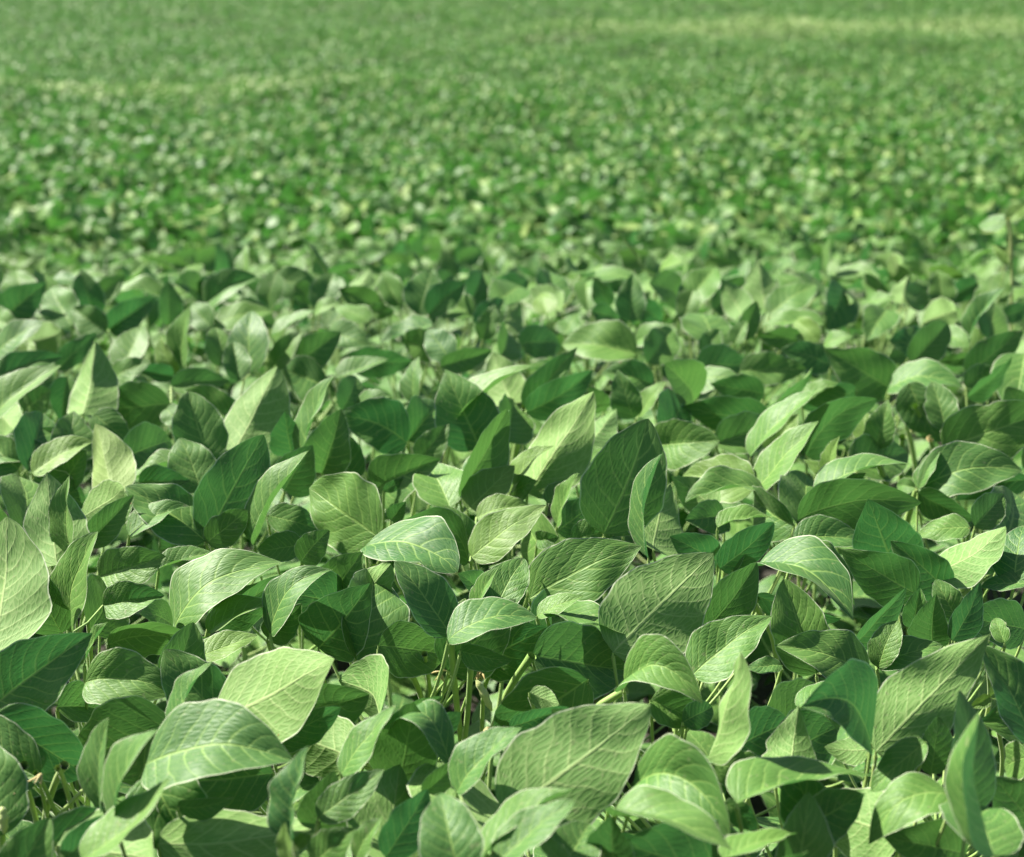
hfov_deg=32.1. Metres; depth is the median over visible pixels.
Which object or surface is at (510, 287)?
soybean plant
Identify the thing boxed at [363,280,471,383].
soybean plant
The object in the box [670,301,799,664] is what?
soybean plant
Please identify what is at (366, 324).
soybean plant
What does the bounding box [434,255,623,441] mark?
soybean plant
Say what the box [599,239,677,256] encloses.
soybean plant
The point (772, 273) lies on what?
soybean plant
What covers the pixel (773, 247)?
soybean plant
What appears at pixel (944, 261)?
soybean plant
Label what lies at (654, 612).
soybean plant
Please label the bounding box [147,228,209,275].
soybean plant
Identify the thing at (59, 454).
soybean plant
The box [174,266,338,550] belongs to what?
soybean plant
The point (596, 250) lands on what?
soybean plant
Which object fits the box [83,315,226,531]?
soybean plant
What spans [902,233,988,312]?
soybean plant
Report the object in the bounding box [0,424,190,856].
soybean plant
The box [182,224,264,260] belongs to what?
soybean plant
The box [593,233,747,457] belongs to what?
soybean plant
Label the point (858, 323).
soybean plant
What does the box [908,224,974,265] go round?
soybean plant
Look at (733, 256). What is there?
soybean plant
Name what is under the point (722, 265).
soybean plant
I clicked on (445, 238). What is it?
soybean plant
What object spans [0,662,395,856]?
soybean plant
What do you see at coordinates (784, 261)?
soybean plant
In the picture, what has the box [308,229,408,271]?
soybean plant
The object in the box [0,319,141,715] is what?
soybean plant
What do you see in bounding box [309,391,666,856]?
soybean plant
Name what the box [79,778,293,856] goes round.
soybean plant
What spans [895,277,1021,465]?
soybean plant
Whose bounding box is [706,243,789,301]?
soybean plant
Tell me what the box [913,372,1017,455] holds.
soybean plant
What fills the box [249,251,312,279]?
soybean plant
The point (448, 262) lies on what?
soybean plant
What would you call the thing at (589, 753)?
soybean plant
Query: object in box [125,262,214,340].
soybean plant
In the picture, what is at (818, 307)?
soybean plant
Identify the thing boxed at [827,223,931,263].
soybean plant
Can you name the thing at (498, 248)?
soybean plant
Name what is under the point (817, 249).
soybean plant
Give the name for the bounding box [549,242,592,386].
soybean plant
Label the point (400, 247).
soybean plant
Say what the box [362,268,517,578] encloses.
soybean plant
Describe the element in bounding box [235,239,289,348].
soybean plant
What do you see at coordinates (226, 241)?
soybean plant
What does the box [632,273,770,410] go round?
soybean plant
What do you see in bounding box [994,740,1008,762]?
soybean plant
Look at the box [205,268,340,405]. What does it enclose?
soybean plant
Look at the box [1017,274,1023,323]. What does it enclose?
soybean plant
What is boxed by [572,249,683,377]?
soybean plant
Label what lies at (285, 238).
soybean plant
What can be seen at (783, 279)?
soybean plant
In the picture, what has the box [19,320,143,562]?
soybean plant
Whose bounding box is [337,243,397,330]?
soybean plant
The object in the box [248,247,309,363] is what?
soybean plant
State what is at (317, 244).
soybean plant
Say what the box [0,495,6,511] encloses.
soybean plant
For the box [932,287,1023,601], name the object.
soybean plant
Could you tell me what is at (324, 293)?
soybean plant
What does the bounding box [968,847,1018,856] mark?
soybean plant
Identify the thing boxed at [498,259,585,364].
soybean plant
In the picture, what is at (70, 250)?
soybean plant
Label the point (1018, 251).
soybean plant
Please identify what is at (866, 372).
soybean plant
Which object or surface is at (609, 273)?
soybean plant
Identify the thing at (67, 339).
soybean plant
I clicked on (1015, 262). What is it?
soybean plant
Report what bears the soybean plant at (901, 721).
on the ground
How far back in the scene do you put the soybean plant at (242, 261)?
3.98 m
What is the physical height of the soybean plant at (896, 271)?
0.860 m
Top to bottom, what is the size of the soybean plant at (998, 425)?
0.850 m
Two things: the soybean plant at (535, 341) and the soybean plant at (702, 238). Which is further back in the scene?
the soybean plant at (702, 238)
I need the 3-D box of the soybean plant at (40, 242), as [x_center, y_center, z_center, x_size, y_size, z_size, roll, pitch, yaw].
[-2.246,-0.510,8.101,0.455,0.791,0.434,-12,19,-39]
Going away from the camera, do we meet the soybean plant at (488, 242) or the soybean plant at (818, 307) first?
the soybean plant at (818, 307)
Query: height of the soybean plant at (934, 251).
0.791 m
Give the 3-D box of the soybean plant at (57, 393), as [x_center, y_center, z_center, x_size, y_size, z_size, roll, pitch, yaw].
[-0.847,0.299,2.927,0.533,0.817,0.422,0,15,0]
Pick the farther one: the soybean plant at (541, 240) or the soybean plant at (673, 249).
the soybean plant at (541, 240)
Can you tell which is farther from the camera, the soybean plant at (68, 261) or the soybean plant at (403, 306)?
the soybean plant at (68, 261)
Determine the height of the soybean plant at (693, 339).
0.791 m
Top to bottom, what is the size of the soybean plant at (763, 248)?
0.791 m
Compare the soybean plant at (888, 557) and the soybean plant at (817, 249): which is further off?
the soybean plant at (817, 249)
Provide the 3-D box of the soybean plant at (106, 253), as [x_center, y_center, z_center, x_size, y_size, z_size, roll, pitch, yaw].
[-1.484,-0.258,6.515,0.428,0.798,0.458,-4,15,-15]
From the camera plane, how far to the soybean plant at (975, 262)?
6.59 m
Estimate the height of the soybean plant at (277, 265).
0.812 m
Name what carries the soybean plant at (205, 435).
on the ground
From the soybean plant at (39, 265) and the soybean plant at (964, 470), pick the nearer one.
the soybean plant at (964, 470)
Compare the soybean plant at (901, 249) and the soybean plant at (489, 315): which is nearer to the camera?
the soybean plant at (489, 315)
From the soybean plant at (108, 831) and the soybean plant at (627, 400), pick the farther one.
the soybean plant at (627, 400)
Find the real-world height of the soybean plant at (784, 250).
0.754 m
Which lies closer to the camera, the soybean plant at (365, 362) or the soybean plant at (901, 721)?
the soybean plant at (901, 721)
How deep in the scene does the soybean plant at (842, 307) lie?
3.53 m
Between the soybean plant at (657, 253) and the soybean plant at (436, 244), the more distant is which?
the soybean plant at (436, 244)
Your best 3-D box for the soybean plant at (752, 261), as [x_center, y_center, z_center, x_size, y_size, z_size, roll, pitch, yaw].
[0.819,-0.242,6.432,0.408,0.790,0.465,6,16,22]
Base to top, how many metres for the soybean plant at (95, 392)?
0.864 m
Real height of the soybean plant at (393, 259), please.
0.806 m
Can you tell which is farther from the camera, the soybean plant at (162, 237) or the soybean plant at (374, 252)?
the soybean plant at (162, 237)
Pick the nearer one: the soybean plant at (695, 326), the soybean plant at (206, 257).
the soybean plant at (695, 326)
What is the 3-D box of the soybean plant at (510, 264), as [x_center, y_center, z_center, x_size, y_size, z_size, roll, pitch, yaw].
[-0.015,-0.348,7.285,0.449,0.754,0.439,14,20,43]
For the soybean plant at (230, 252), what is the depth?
6.67 m
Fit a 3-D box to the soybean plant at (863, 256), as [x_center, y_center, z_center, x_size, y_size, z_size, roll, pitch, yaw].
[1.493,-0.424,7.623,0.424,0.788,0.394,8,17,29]
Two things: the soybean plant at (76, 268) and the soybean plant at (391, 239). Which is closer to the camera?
the soybean plant at (76, 268)
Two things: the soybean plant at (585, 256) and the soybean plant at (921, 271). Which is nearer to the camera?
the soybean plant at (921, 271)
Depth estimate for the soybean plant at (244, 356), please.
2.93 m
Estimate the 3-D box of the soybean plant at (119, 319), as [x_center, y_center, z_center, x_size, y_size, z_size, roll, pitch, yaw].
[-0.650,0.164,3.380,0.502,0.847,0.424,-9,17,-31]
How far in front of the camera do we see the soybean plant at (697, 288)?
3.55 m
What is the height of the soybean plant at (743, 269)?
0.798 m
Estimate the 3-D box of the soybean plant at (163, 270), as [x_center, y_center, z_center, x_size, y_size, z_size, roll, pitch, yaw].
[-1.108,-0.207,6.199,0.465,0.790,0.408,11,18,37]
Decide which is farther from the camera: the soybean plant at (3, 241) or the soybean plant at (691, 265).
the soybean plant at (3, 241)
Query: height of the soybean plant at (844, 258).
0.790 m
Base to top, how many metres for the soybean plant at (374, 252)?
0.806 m
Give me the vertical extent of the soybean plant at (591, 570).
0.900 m
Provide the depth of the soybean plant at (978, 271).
5.93 m
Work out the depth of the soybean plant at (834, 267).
4.34 m
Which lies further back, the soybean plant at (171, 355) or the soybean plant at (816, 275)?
the soybean plant at (816, 275)
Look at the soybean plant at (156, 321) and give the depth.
4.53 m
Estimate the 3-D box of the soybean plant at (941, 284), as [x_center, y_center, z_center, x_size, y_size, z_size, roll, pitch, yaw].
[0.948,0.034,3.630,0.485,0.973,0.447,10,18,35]
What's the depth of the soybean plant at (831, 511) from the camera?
2.17 m
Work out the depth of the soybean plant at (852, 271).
3.96 m
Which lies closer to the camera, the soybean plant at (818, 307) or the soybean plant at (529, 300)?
the soybean plant at (529, 300)
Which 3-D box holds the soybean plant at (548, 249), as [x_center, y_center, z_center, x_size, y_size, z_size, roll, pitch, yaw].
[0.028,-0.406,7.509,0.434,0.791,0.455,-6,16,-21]
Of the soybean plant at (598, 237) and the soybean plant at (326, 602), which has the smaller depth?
the soybean plant at (326, 602)
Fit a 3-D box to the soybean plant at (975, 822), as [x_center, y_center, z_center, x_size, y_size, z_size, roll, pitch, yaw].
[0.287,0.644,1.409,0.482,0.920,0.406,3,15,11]
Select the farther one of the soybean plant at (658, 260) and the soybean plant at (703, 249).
the soybean plant at (703, 249)
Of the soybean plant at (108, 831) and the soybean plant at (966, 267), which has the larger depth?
the soybean plant at (966, 267)
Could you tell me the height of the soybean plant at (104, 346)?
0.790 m
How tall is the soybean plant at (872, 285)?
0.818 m
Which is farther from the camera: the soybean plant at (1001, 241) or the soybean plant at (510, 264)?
the soybean plant at (1001, 241)
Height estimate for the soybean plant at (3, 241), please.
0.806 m
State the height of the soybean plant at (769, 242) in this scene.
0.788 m
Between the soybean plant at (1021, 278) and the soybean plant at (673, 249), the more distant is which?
the soybean plant at (673, 249)
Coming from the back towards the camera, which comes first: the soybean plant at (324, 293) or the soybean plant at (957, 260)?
the soybean plant at (957, 260)
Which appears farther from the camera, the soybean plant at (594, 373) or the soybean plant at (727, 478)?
the soybean plant at (594, 373)
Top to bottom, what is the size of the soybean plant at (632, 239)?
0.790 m
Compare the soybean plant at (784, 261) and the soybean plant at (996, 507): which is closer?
the soybean plant at (996, 507)
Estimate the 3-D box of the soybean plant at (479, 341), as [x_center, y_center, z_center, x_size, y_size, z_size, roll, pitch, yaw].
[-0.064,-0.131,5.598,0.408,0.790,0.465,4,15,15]
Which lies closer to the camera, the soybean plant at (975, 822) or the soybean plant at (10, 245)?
the soybean plant at (975, 822)
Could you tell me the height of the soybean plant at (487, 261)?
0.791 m
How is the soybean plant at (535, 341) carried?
on the ground
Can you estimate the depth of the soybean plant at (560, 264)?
6.43 m
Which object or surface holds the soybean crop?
on the ground
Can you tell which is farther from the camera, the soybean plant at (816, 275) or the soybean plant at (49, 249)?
the soybean plant at (49, 249)
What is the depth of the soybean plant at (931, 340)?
3.07 m
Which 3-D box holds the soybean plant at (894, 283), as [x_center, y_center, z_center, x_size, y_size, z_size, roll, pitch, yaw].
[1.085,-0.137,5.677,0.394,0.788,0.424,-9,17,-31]
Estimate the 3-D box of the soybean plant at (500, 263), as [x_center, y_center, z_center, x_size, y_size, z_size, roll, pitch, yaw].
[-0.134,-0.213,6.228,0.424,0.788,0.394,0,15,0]
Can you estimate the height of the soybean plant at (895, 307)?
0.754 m
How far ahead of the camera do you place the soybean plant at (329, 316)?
4.33 m
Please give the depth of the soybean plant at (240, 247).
7.09 m
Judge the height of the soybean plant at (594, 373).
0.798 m
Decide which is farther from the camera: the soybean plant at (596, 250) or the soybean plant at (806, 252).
the soybean plant at (596, 250)
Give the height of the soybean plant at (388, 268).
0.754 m
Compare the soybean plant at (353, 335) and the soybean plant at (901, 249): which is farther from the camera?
the soybean plant at (901, 249)
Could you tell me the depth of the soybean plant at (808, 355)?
3.06 m
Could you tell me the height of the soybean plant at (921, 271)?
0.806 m
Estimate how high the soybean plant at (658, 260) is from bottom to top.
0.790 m
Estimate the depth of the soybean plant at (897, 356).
4.26 m
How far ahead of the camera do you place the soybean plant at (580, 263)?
6.35 m
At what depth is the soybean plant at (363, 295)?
3.75 m
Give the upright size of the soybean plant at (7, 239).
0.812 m
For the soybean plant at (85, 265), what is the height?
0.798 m
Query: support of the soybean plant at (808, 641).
on the ground
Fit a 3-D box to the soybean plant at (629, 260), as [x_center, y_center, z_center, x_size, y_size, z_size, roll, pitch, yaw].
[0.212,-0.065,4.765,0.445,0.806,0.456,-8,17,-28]
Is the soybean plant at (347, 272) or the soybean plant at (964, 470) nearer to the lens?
the soybean plant at (964, 470)
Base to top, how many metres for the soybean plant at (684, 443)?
0.819 m
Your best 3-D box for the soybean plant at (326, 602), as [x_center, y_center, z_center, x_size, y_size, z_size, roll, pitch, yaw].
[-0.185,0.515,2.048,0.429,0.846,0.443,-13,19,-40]
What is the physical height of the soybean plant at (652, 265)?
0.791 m
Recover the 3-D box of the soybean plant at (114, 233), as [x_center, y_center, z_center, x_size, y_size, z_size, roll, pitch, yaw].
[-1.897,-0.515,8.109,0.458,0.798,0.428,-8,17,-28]
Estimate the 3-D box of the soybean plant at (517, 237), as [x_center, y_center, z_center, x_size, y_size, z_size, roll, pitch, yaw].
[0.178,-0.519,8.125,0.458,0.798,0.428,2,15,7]
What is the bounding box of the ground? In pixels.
[0,0,1023,816]
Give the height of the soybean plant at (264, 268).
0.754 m
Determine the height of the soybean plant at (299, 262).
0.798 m
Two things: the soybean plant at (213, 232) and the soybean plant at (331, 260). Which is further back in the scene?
the soybean plant at (213, 232)
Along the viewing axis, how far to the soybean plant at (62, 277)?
3.79 m
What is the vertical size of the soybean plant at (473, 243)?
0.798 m
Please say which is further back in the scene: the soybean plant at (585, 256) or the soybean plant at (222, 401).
the soybean plant at (585, 256)
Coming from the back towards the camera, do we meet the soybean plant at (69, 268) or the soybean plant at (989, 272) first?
the soybean plant at (69, 268)
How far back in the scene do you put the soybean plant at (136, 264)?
5.31 m
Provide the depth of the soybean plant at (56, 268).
6.61 m
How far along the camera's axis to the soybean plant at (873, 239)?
7.85 m
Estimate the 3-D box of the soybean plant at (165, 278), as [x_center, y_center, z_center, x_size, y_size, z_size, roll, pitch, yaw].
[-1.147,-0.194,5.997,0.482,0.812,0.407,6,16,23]
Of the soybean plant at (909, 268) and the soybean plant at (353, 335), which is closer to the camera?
the soybean plant at (353, 335)
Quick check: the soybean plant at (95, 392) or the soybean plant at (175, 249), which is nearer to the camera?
the soybean plant at (95, 392)
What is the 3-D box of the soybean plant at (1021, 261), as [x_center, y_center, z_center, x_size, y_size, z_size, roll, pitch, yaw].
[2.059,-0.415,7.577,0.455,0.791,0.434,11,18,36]
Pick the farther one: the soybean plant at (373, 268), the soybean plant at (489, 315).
the soybean plant at (373, 268)
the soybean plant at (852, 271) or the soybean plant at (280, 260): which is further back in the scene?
the soybean plant at (280, 260)
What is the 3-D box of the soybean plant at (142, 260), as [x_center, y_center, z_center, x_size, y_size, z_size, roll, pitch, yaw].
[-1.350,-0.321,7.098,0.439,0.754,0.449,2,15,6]
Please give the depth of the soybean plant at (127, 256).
7.37 m
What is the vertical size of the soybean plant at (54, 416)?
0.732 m
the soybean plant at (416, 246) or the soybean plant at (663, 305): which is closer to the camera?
the soybean plant at (663, 305)
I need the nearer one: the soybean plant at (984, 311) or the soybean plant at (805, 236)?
the soybean plant at (984, 311)
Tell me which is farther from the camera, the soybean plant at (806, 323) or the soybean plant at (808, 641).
the soybean plant at (806, 323)
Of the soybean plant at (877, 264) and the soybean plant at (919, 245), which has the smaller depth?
the soybean plant at (877, 264)
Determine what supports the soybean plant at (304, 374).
on the ground
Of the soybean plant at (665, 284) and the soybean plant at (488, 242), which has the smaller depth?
the soybean plant at (665, 284)
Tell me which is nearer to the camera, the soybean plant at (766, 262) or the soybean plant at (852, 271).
the soybean plant at (852, 271)
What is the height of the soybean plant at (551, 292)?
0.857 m
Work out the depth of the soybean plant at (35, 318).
5.89 m
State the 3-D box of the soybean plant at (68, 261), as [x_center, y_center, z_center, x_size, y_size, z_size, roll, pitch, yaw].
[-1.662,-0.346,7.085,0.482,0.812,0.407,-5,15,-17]
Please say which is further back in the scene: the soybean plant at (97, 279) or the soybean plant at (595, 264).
the soybean plant at (595, 264)
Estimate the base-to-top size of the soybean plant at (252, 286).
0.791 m
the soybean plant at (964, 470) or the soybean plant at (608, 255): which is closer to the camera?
the soybean plant at (964, 470)
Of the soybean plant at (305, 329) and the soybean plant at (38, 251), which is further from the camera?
the soybean plant at (38, 251)
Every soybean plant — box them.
[0,228,97,272]
[0,233,7,248]
[0,240,83,272]
[0,242,65,306]
[0,253,26,272]
[0,263,76,330]
[0,265,67,384]
[0,267,86,375]
[0,269,137,545]
[0,270,117,549]
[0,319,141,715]
[0,341,207,796]
[0,350,149,728]
[0,411,172,822]
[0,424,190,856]
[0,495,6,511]
[0,517,263,818]
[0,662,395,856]
[0,746,38,849]
[3,256,113,329]
[5,250,53,272]
[6,472,281,853]
[7,347,89,491]
[10,247,78,275]
[12,265,114,431]
[17,239,53,253]
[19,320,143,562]
[29,245,48,256]
[30,781,73,797]
[33,276,112,420]
[33,700,81,812]
[35,245,141,276]
[38,264,173,556]
[39,223,140,269]
[40,262,107,368]
[44,249,122,274]
[47,246,123,297]
[51,239,144,270]
[57,236,121,334]
[70,385,343,726]
[71,361,219,490]
[72,281,317,633]
[79,311,296,676]
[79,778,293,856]
[80,261,169,358]
[80,268,256,554]
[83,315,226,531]
[92,248,137,365]
[109,306,315,669]
[112,236,170,274]
[113,230,178,267]
[114,242,275,400]
[115,243,201,382]
[119,435,405,856]
[121,252,205,275]
[122,241,226,287]
[123,248,197,394]
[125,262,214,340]
[130,257,206,400]
[134,244,271,432]
[135,367,333,856]
[143,246,257,433]
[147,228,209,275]
[151,255,340,549]
[156,252,231,382]
[158,245,235,285]
[160,561,547,856]
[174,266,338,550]
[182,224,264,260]
[191,219,244,251]
[202,233,275,274]
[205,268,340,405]
[216,298,374,404]
[224,304,389,673]
[233,243,293,312]
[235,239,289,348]
[237,269,381,550]
[242,272,327,401]
[247,355,475,716]
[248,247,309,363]
[249,232,330,267]
[249,240,302,335]
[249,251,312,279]
[249,263,309,349]
[255,252,394,405]
[257,240,324,310]
[261,516,529,856]
[267,234,340,308]
[267,409,515,813]
[267,746,731,856]
[268,331,469,698]
[272,257,310,323]
[282,365,534,789]
[290,232,436,478]
[297,273,408,382]
[305,244,389,398]
[306,269,470,506]
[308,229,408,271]
[309,272,414,389]
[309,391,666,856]
[311,261,438,403]
[313,231,390,270]
[320,240,417,330]
[327,298,527,621]
[328,247,398,336]
[334,263,417,383]
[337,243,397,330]
[339,236,423,272]
[340,250,498,377]
[340,263,465,372]
[355,252,438,336]
[358,230,453,262]
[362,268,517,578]
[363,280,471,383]
[368,285,488,404]
[368,699,729,856]
[374,236,468,314]
[380,347,634,704]
[381,252,462,334]
[385,321,631,701]
[399,250,486,459]
[399,319,529,462]
[405,246,521,397]
[409,239,511,273]
[429,234,521,274]
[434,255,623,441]
[438,253,527,387]
[440,272,548,503]
[449,231,518,267]
[457,262,571,361]
[459,301,685,703]
[463,254,529,279]
[467,255,543,364]
[470,239,518,334]
[471,249,554,378]
[480,552,815,831]
[481,243,556,280]
[485,418,756,832]
[488,251,592,377]
[492,254,613,372]
[498,257,656,513]
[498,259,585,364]
[503,369,760,724]
[510,232,593,262]
[512,238,586,284]
[516,268,662,560]
[516,359,795,742]
[520,265,634,395]
[520,269,719,565]
[522,248,658,439]
[524,250,591,364]
[525,230,614,332]
[527,454,854,856]
[537,255,584,352]
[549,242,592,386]
[554,257,599,377]
[562,320,812,733]
[566,245,676,283]
[567,227,646,384]
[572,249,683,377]
[576,252,702,402]
[584,252,684,309]
[588,232,659,262]
[591,262,816,555]
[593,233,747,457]
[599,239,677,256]
[609,254,754,423]
[609,256,733,397]
[611,243,738,421]
[617,470,920,856]
[625,234,698,295]
[627,633,1023,856]
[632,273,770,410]
[637,231,711,261]
[641,236,709,260]
[641,247,710,327]
[650,367,908,792]
[653,233,749,303]
[653,259,748,387]
[655,251,699,352]
[668,273,836,537]
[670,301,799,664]
[671,244,777,386]
[672,421,911,856]
[673,264,790,426]
[686,341,901,685]
[697,234,781,312]
[699,235,879,575]
[703,271,825,427]
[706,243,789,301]
[709,248,775,353]
[718,690,1023,856]
[722,242,793,262]
[727,258,863,400]
[730,256,825,392]
[732,241,813,320]
[740,249,774,272]
[744,347,963,682]
[749,243,838,272]
[752,275,957,522]
[759,499,1023,856]
[760,265,903,405]
[760,486,1023,856]
[762,309,969,544]
[764,232,831,262]
[766,245,1005,488]
[768,257,845,305]
[770,579,1023,856]
[774,284,894,370]
[776,239,853,264]
[781,264,912,411]
[795,271,924,484]
[796,227,854,295]
[802,236,887,353]
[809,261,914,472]
[812,275,903,402]
[813,257,878,351]
[821,265,916,351]
[821,381,1023,774]
[826,440,1023,790]
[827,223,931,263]
[828,250,891,353]
[837,236,909,258]
[838,320,1023,669]
[846,238,912,346]
[849,252,1023,452]
[856,276,931,319]
[873,245,918,354]
[880,243,968,439]
[889,241,953,310]
[889,261,1008,433]
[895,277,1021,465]
[895,329,1023,642]
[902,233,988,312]
[902,260,1023,404]
[904,256,1015,404]
[905,229,975,265]
[906,279,1023,402]
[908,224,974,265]
[911,233,989,265]
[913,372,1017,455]
[914,203,1023,456]
[931,261,1020,281]
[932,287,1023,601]
[938,252,1020,277]
[956,264,1023,409]
[960,239,1023,274]
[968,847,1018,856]
[973,239,1023,328]
[976,267,1023,278]
[986,236,1023,271]
[987,248,1023,265]
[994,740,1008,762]
[1008,255,1017,301]
[1013,451,1021,459]
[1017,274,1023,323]
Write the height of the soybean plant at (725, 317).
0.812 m
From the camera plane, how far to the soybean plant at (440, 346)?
3.12 m
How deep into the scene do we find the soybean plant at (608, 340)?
3.11 m
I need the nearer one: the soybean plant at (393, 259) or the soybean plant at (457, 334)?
the soybean plant at (457, 334)
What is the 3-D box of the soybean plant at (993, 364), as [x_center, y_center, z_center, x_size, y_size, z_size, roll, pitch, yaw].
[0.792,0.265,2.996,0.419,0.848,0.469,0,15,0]
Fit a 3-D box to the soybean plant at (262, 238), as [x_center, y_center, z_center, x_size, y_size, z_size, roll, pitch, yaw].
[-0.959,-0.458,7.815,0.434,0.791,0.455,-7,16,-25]
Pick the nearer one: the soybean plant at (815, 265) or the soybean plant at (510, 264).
the soybean plant at (815, 265)
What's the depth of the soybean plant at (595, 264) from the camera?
6.17 m
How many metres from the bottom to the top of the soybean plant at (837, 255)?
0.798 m
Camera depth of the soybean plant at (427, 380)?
4.18 m
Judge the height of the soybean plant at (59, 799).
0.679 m
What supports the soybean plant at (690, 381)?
on the ground
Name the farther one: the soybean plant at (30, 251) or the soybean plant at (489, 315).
the soybean plant at (30, 251)
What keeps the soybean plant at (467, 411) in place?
on the ground
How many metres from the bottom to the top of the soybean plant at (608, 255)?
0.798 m
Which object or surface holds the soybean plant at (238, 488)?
on the ground
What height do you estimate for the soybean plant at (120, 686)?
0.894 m
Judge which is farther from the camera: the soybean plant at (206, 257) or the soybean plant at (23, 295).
the soybean plant at (206, 257)
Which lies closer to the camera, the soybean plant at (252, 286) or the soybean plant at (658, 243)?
the soybean plant at (252, 286)
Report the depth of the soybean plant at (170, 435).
4.18 m
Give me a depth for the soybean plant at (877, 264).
6.84 m
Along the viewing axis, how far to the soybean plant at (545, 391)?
2.74 m
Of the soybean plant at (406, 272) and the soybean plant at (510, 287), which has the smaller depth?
the soybean plant at (510, 287)
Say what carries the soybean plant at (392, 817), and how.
on the ground
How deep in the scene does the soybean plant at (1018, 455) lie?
3.76 m
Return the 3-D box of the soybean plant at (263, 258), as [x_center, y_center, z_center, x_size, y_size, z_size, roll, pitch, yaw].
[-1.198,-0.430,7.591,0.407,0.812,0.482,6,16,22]
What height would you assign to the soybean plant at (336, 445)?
0.880 m
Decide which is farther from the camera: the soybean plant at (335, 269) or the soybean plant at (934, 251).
the soybean plant at (934, 251)
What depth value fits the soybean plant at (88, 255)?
7.62 m
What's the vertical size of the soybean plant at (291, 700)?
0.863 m
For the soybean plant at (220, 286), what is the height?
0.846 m
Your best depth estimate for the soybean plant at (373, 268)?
6.91 m
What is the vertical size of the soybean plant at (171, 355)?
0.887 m
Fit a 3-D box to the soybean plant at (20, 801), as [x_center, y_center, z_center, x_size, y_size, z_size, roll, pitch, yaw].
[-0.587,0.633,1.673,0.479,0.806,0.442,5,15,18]
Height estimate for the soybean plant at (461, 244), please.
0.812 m
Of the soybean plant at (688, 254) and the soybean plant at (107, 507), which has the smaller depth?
the soybean plant at (107, 507)
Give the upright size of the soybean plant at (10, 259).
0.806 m
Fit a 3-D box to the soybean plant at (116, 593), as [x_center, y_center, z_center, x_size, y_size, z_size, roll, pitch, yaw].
[-0.474,0.503,2.021,0.511,0.881,0.431,6,16,22]
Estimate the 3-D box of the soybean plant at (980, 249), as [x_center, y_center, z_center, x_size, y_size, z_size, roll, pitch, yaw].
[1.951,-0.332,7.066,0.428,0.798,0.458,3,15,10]
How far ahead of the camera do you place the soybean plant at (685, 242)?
7.37 m
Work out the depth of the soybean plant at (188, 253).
5.72 m
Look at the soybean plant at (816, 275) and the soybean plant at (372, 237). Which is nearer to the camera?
the soybean plant at (816, 275)
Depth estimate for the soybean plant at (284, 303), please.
4.50 m
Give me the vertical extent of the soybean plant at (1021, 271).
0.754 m
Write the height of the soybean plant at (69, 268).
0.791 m
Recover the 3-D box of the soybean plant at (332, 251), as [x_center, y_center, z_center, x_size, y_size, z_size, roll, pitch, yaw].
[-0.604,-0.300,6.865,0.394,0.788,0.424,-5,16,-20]
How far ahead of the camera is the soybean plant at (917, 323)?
4.69 m
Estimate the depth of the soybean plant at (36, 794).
2.33 m
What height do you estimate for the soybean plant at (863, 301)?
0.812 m
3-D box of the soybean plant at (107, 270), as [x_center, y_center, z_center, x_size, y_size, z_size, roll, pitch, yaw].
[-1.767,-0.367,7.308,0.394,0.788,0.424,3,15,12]
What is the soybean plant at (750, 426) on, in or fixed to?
on the ground
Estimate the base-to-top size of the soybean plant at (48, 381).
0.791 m
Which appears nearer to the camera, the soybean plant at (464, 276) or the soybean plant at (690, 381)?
the soybean plant at (690, 381)
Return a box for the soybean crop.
[0,0,1023,278]
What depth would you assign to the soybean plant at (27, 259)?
6.28 m

